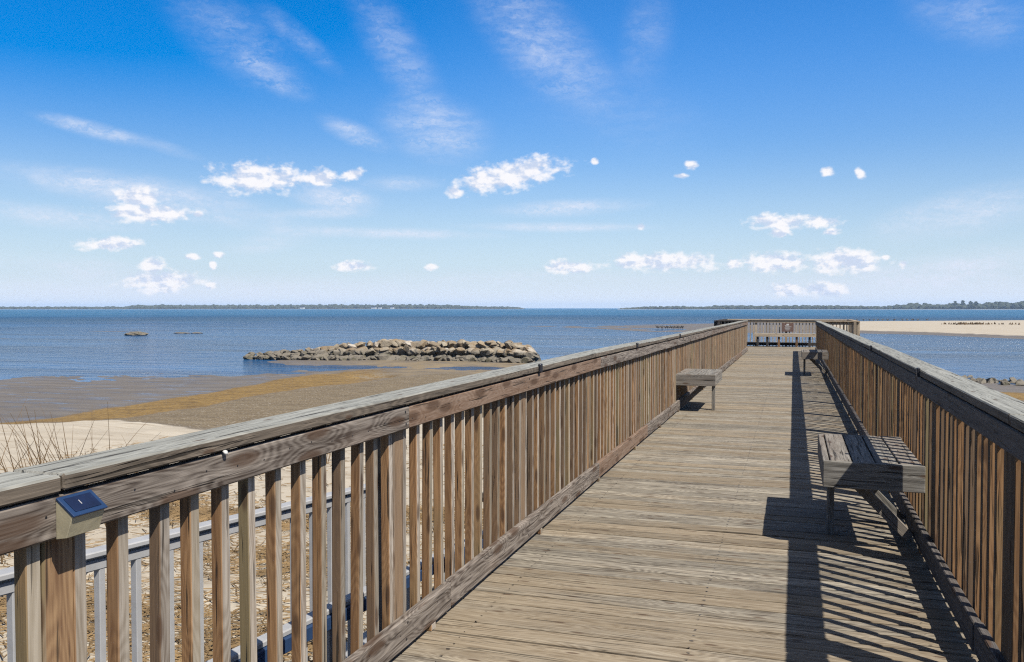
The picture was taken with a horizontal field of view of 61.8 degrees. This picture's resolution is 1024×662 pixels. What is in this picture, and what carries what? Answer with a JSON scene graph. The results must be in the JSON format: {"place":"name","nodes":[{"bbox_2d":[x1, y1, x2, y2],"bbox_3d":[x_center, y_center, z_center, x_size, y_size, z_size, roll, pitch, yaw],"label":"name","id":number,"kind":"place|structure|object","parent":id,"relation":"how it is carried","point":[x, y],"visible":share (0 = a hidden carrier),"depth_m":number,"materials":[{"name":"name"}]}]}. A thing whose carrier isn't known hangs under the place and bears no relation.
{"place":"outdoors","nodes":[
{"label":"outdoors","id":0,"kind":"place"},
{"bbox_2d":[0,308,1023,384],"bbox_3d":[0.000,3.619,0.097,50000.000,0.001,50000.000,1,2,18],"label":"water","id":1,"kind":"structure","parent":0,"point":[57,342],"depth_m":116.91,"materials":[{"name":"blue liquid"}]},
{"bbox_2d":[124,331,147,334],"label":"mud islet","id":2,"kind":"object","parent":1,"relation":"in","point":[137,333],"visible":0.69,"depth_m":113.25,"materials":[{"name":"soil"}]},
{"bbox_2d":[0,320,1023,661],"bbox_3d":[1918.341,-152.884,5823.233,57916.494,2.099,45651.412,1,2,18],"label":"ground","id":3,"kind":"structure","parent":0,"point":[128,406],"depth_m":30.19,"materials":[{"name":"beige sand"}]},
{"bbox_2d":[0,441,33,563],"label":"dry grass clump","id":4,"kind":"object","parent":3,"relation":"on","point":[9,555],"visible":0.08,"depth_m":9.37,"materials":[{"name":"beige plant"}]},
{"bbox_2d":[0,401,107,526],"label":"dry grass clump","id":5,"kind":"object","parent":3,"relation":"on","point":[31,449],"visible":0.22,"depth_m":11.16,"materials":[{"name":"beige plant"}]},
{"bbox_2d":[0,402,159,480],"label":"dry grass clump","id":6,"kind":"object","parent":3,"relation":"on","point":[31,459],"visible":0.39,"depth_m":12.12,"materials":[{"name":"beige plant"}]},
{"bbox_2d":[0,445,406,661],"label":"ramp railing","id":7,"kind":"object","parent":3,"relation":"on","point":[138,548],"visible":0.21,"depth_m":3.95,"materials":[{"name":"grey metal"}]},
{"bbox_2d":[0,434,482,661],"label":"straw litter","id":8,"kind":"object","parent":3,"relation":"on","point":[204,512],"visible":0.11,"depth_m":8.45,"materials":[{"name":"beige plant"}]},
{"bbox_2d":[300,355,311,359],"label":"boulder","id":9,"kind":"object","parent":3,"relation":"on","point":[305,357],"visible":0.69,"depth_m":58.90,"materials":[{"name":"stone"}]},
{"bbox_2d":[347,355,357,360],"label":"boulder","id":10,"kind":"object","parent":3,"relation":"on","point":[352,357],"visible":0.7,"depth_m":57.99,"materials":[{"name":"stone"}]},
{"bbox_2d":[346,631,366,657],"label":"ramp","id":11,"kind":"structure","parent":3,"relation":"on","point":[364,637],"depth_m":5.78,"materials":[{"name":"grey"}]},
{"bbox_2d":[206,492,482,661],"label":"ramp railing","id":12,"kind":"object","parent":11,"relation":"attached to","point":[262,647],"visible":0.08,"depth_m":3.77,"materials":[{"name":"grey"}]},
{"bbox_2d":[377,353,391,359],"bbox_3d":[-8.722,1.908,58.306,1.082,0.772,0.769,-2,-7,-19],"label":"boulder","id":13,"kind":"object","parent":3,"relation":"on","point":[383,356],"visible":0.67,"depth_m":57.99,"materials":[{"name":"stone"}]},
{"bbox_2d":[386,355,400,359],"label":"boulder","id":14,"kind":"object","parent":3,"relation":"on","point":[393,357],"visible":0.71,"depth_m":58.07,"materials":[{"name":"stone"}]},
{"bbox_2d":[269,346,540,361],"bbox_3d":[-8.199,1.574,60.074,20.873,1.135,3.995,0,2,13],"label":"rubble","id":15,"kind":"object","parent":3,"relation":"on","point":[421,354],"visible":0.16,"depth_m":58.84,"materials":[{"name":"stone"}]},
{"bbox_2d":[329,344,339,350],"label":"boulder","id":16,"kind":"object","parent":15,"relation":"on","point":[335,346],"visible":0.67,"depth_m":59.81,"materials":[{"name":"stone"}]},
{"bbox_2d":[333,348,345,355],"bbox_3d":[-11.816,1.504,59.225,0.675,0.578,1.135,1,2,39],"label":"boulder","id":17,"kind":"object","parent":15,"relation":"on","point":[336,352],"visible":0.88,"depth_m":58.95,"materials":[{"name":"stone"}]},
{"bbox_2d":[339,343,347,348],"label":"boulder","id":18,"kind":"object","parent":15,"relation":"on","point":[342,345],"visible":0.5,"depth_m":60.08,"materials":[{"name":"stone"}]},
{"bbox_2d":[347,349,357,354],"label":"boulder","id":19,"kind":"object","parent":15,"relation":"on","point":[352,352],"visible":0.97,"depth_m":58.99,"materials":[{"name":"stone"}]},
{"bbox_2d":[347,344,358,348],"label":"boulder","id":20,"kind":"object","parent":15,"relation":"on","point":[352,345],"visible":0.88,"depth_m":59.70,"materials":[{"name":"stone"}]},
{"bbox_2d":[365,348,373,354],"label":"boulder","id":21,"kind":"object","parent":15,"relation":"on","point":[368,352],"visible":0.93,"depth_m":58.76,"materials":[{"name":"stone"}]},
{"bbox_2d":[371,342,378,347],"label":"boulder","id":22,"kind":"object","parent":15,"relation":"on","point":[375,344],"visible":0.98,"depth_m":59.53,"materials":[{"name":"stone"}]},
{"bbox_2d":[380,347,389,351],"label":"boulder","id":23,"kind":"object","parent":15,"relation":"on","point":[383,349],"visible":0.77,"depth_m":58.88,"materials":[{"name":"stone"}]},
{"bbox_2d":[380,340,390,347],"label":"boulder","id":24,"kind":"object","parent":15,"relation":"on","point":[384,343],"visible":0.86,"depth_m":59.85,"materials":[{"name":"stone"}]},
{"bbox_2d":[390,339,398,346],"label":"boulder","id":25,"kind":"object","parent":15,"relation":"on","point":[394,343],"visible":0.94,"depth_m":59.95,"materials":[{"name":"stone"}]},
{"bbox_2d":[392,348,399,354],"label":"boulder","id":26,"kind":"object","parent":15,"relation":"on","point":[395,351],"visible":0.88,"depth_m":59.03,"materials":[{"name":"stone"}]},
{"bbox_2d":[395,340,402,346],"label":"boulder","id":27,"kind":"object","parent":15,"relation":"on","point":[398,342],"visible":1,"depth_m":59.96,"materials":[{"name":"stone"}]},
{"bbox_2d":[399,347,406,354],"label":"boulder","id":28,"kind":"object","parent":15,"relation":"on","point":[402,351],"visible":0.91,"depth_m":58.87,"materials":[{"name":"stone"}]},
{"bbox_2d":[403,345,410,352],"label":"boulder","id":29,"kind":"object","parent":15,"relation":"on","point":[406,347],"visible":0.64,"depth_m":58.74,"materials":[{"name":"stone"}]},
{"bbox_2d":[410,341,419,348],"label":"boulder","id":30,"kind":"object","parent":15,"relation":"on","point":[414,343],"visible":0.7,"depth_m":59.55,"materials":[{"name":"stone"}]},
{"bbox_2d":[412,349,419,355],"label":"boulder","id":31,"kind":"object","parent":15,"relation":"on","point":[417,351],"visible":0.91,"depth_m":58.43,"materials":[{"name":"stone"}]},
{"bbox_2d":[416,339,427,348],"bbox_3d":[-6.280,0.908,59.475,0.782,0.647,0.942,1,2,41],"label":"boulder","id":32,"kind":"object","parent":15,"relation":"on","point":[421,344],"visible":0.95,"depth_m":59.18,"materials":[{"name":"stone"}]},
{"bbox_2d":[425,341,439,347],"bbox_3d":[-5.524,0.933,59.369,1.063,0.484,0.725,-1,11,-19],"label":"boulder","id":33,"kind":"object","parent":15,"relation":"on","point":[433,344],"visible":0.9,"depth_m":59.13,"materials":[{"name":"stone"}]},
{"bbox_2d":[429,347,435,354],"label":"boulder","id":34,"kind":"object","parent":15,"relation":"on","point":[433,349],"visible":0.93,"depth_m":58.27,"materials":[{"name":"stone"}]},
{"bbox_2d":[436,346,444,355],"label":"boulder","id":35,"kind":"object","parent":15,"relation":"on","point":[438,348],"visible":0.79,"depth_m":58.08,"materials":[{"name":"stone"}]},
{"bbox_2d":[439,348,445,354],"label":"boulder","id":36,"kind":"object","parent":15,"relation":"on","point":[442,350],"visible":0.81,"depth_m":57.96,"materials":[{"name":"stone"}]},
{"bbox_2d":[448,341,453,347],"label":"boulder","id":37,"kind":"object","parent":15,"relation":"on","point":[450,343],"visible":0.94,"depth_m":58.95,"materials":[{"name":"stone"}]},
{"bbox_2d":[453,347,465,355],"bbox_3d":[-3.607,1.406,57.895,0.870,0.559,1.122,15,-14,-31],"label":"boulder","id":38,"kind":"object","parent":15,"relation":"on","point":[461,350],"visible":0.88,"depth_m":57.54,"materials":[{"name":"stone"}]},
{"bbox_2d":[457,341,463,347],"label":"boulder","id":39,"kind":"object","parent":15,"relation":"on","point":[460,343],"visible":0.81,"depth_m":58.72,"materials":[{"name":"stone"}]},
{"bbox_2d":[463,355,474,359],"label":"boulder","id":40,"kind":"object","parent":15,"relation":"on","point":[467,357],"visible":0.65,"depth_m":56.93,"materials":[{"name":"stone"}]},
{"bbox_2d":[468,342,480,348],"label":"boulder","id":41,"kind":"object","parent":15,"relation":"on","point":[474,344],"visible":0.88,"depth_m":58.22,"materials":[{"name":"stone"}]},
{"bbox_2d":[477,340,489,348],"bbox_3d":[-1.808,0.964,58.216,1.175,0.652,0.482,-1,2,-22],"label":"boulder","id":42,"kind":"object","parent":15,"relation":"on","point":[482,344],"visible":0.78,"depth_m":58.07,"materials":[{"name":"stone"}]},
{"bbox_2d":[485,348,493,355],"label":"boulder","id":43,"kind":"object","parent":15,"relation":"on","point":[490,351],"visible":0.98,"depth_m":56.96,"materials":[{"name":"stone"}]},
{"bbox_2d":[482,347,500,357],"bbox_3d":[-1.287,1.474,57.343,1.380,0.761,0.710,-9,-1,8],"label":"boulder","id":44,"kind":"object","parent":15,"relation":"on","point":[494,353],"visible":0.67,"depth_m":57.12,"materials":[{"name":"stone"}]},
{"bbox_2d":[496,351,502,356],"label":"boulder","id":45,"kind":"object","parent":15,"relation":"on","point":[499,353],"visible":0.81,"depth_m":56.62,"materials":[{"name":"stone"}]},
{"bbox_2d":[499,357,508,362],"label":"boulder","id":46,"kind":"object","parent":15,"relation":"on","point":[503,360],"visible":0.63,"depth_m":55.59,"materials":[{"name":"stone"}]},
{"bbox_2d":[504,341,511,349],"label":"boulder","id":47,"kind":"object","parent":15,"relation":"on","point":[508,344],"visible":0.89,"depth_m":57.46,"materials":[{"name":"stone"}]},
{"bbox_2d":[512,349,521,357],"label":"boulder","id":48,"kind":"object","parent":15,"relation":"on","point":[516,351],"visible":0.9,"depth_m":56.35,"materials":[{"name":"stone"}]},
{"bbox_2d":[514,351,523,356],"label":"boulder","id":49,"kind":"object","parent":15,"relation":"on","point":[521,354],"visible":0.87,"depth_m":56.27,"materials":[{"name":"stone"}]},
{"bbox_2d":[512,344,526,348],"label":"boulder","id":50,"kind":"object","parent":15,"relation":"on","point":[517,346],"visible":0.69,"depth_m":57.42,"materials":[{"name":"stone"}]},
{"bbox_2d":[524,351,533,357],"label":"boulder","id":51,"kind":"object","parent":15,"relation":"on","point":[529,354],"visible":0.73,"depth_m":56.05,"materials":[{"name":"stone"}]},
{"bbox_2d":[527,347,537,353],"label":"boulder","id":52,"kind":"object","parent":15,"relation":"on","point":[532,350],"visible":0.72,"depth_m":56.72,"materials":[{"name":"stone"}]},
{"bbox_2d":[406,355,414,360],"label":"boulder","id":53,"kind":"object","parent":3,"relation":"on","point":[410,357],"visible":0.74,"depth_m":57.74,"materials":[{"name":"stone"}]},
{"bbox_2d":[508,358,520,362],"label":"boulder","id":54,"kind":"object","parent":3,"relation":"on","point":[513,360],"visible":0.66,"depth_m":55.52,"materials":[{"name":"stone"}]},
{"bbox_2d":[521,357,529,362],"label":"boulder","id":55,"kind":"object","parent":3,"relation":"on","point":[525,360],"visible":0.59,"depth_m":55.56,"materials":[{"name":"stone"}]},
{"bbox_2d":[389,346,978,661],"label":"pier deck","id":56,"kind":"structure","parent":3,"relation":"on","point":[693,530],"depth_m":5.05,"materials":[{"name":"wood"}]},
{"bbox_2d":[0,320,747,661],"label":"pier railing","id":57,"kind":"object","parent":56,"relation":"on","point":[568,432],"visible":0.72,"depth_m":3.41,"materials":[{"name":"brown wood"}]},
{"bbox_2d":[56,489,107,538],"bbox_3d":[-1.002,0.428,1.994,0.055,0.096,0.101,1,2,18],"label":"solar light","id":58,"kind":"object","parent":57,"relation":"attached to","point":[78,513],"visible":1,"depth_m":1.97,"materials":[{"name":"beige plastic"}]},
{"bbox_2d":[676,368,721,409],"bbox_3d":[2.876,0.902,13.132,0.585,0.560,1.250,1,2,18],"label":"bench","id":59,"kind":"object","parent":56,"relation":"on","point":[701,379],"visible":0.98,"depth_m":12.62,"materials":[{"name":"wood"}]},
{"bbox_2d":[714,319,727,325],"bbox_3d":[8.385,0.306,34.319,0.158,1.526,4.800,1,2,18],"label":"platform railing","id":60,"kind":"object","parent":56,"relation":"on","point":[715,323],"visible":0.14,"depth_m":32.10,"materials":[{"name":"brown wood"}]},
{"bbox_2d":[716,320,743,324],"bbox_3d":[8.132,0.365,31.871,1.020,1.526,0.158,1,2,18],"label":"platform railing","id":61,"kind":"object","parent":56,"relation":"on","point":[721,322],"visible":0.29,"depth_m":31.89,"materials":[{"name":"brown wood"}]},
{"bbox_2d":[754,333,815,346],"bbox_3d":[11.290,0.375,35.419,2.420,0.560,0.542,1,2,18],"label":"bench","id":62,"kind":"object","parent":56,"relation":"on","point":[779,335],"visible":0.99,"depth_m":35.20,"materials":[{"name":"brown wood"}]},
{"bbox_2d":[728,319,847,346],"bbox_3d":[11.489,0.272,35.860,5.100,1.526,0.158,1,2,18],"label":"platform railing","id":63,"kind":"object","parent":56,"relation":"on","point":[779,321],"visible":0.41,"depth_m":35.87,"materials":[{"name":"brown wood"}]},
{"bbox_2d":[782,323,793,331],"bbox_3d":[11.520,-0.152,35.752,0.470,0.360,0.024,1,2,18],"label":"sign","id":64,"kind":"object","parent":63,"relation":"attached to","point":[787,327],"visible":1,"depth_m":35.74,"materials":[{"name":"white paint"}]},
{"bbox_2d":[801,349,828,374],"bbox_3d":[7.075,0.742,19.991,0.585,0.560,1.250,1,2,18],"label":"bench","id":65,"kind":"object","parent":56,"relation":"on","point":[811,355],"visible":1,"depth_m":19.47,"materials":[{"name":"wood"}]},
{"bbox_2d":[822,321,857,334],"bbox_3d":[11.714,0.396,30.712,1.290,1.526,0.158,1,2,18],"label":"platform railing","id":66,"kind":"object","parent":56,"relation":"on","point":[844,323],"visible":0.36,"depth_m":30.60,"materials":[{"name":"brown wood"}]},
{"bbox_2d":[847,319,859,335],"bbox_3d":[13.068,0.348,32.777,0.158,1.526,4.800,1,2,18],"label":"platform railing","id":67,"kind":"object","parent":56,"relation":"on","point":[857,328],"visible":0.21,"depth_m":30.93,"materials":[{"name":"brown wood"}]},
{"bbox_2d":[818,434,925,540],"bbox_3d":[2.426,1.082,5.881,0.585,0.560,1.250,1,2,18],"label":"bench","id":68,"kind":"object","parent":56,"relation":"on","point":[868,469],"visible":1,"depth_m":5.49,"materials":[{"name":"wood"}]},
{"bbox_2d":[815,321,1023,661],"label":"pier railing","id":69,"kind":"object","parent":56,"relation":"on","point":[963,441],"visible":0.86,"depth_m":4.25,"materials":[{"name":"brown wood"}]},
{"bbox_2d":[977,378,985,383],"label":"boulder","id":70,"kind":"object","parent":3,"relation":"on","point":[982,381],"visible":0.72,"depth_m":40.54,"materials":[{"name":"stone"}]},
{"bbox_2d":[944,322,1019,324],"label":"spit brush","id":71,"kind":"object","parent":3,"relation":"on","point":[966,323],"visible":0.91,"depth_m":156.25,"materials":[{"name":"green plant"}]},
{"bbox_2d":[1000,379,1007,384],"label":"boulder","id":72,"kind":"object","parent":3,"relation":"on","point":[1004,382],"visible":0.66,"depth_m":39.65,"materials":[{"name":"stone"}]},
{"bbox_2d":[1015,381,1023,385],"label":"boulder","id":73,"kind":"object","parent":3,"relation":"on","point":[1019,383],"visible":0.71,"depth_m":39.69,"materials":[{"name":"stone"}]},
{"bbox_2d":[0,0,1023,307],"label":"sky","id":74,"kind":"structure","parent":0,"point":[510,153],"materials":[{"name":"blue"}]},
{"bbox_3d":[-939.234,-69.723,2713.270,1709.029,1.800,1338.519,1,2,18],"label":"far shore land","id":75,"kind":"structure","parent":0,"visible":0},
{"bbox_2d":[0,304,524,308],"bbox_3d":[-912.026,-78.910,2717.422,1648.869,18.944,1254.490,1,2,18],"label":"distant woodland","id":76,"kind":"object","parent":75,"relation":"on","point":[333,306],"visible":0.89,"depth_m":2895.44,"materials":[{"name":"green plant"}]},
{"bbox_3d":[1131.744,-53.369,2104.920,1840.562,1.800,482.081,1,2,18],"label":"far shore land","id":77,"kind":"structure","parent":0,"visible":0},
{"bbox_2d":[619,301,1023,308],"bbox_3d":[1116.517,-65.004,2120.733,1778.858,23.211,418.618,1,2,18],"label":"distant woodland","id":78,"kind":"object","parent":77,"relation":"on","point":[1002,305],"visible":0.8,"depth_m":2312.53,"materials":[{"name":"green plant"}]}
]}

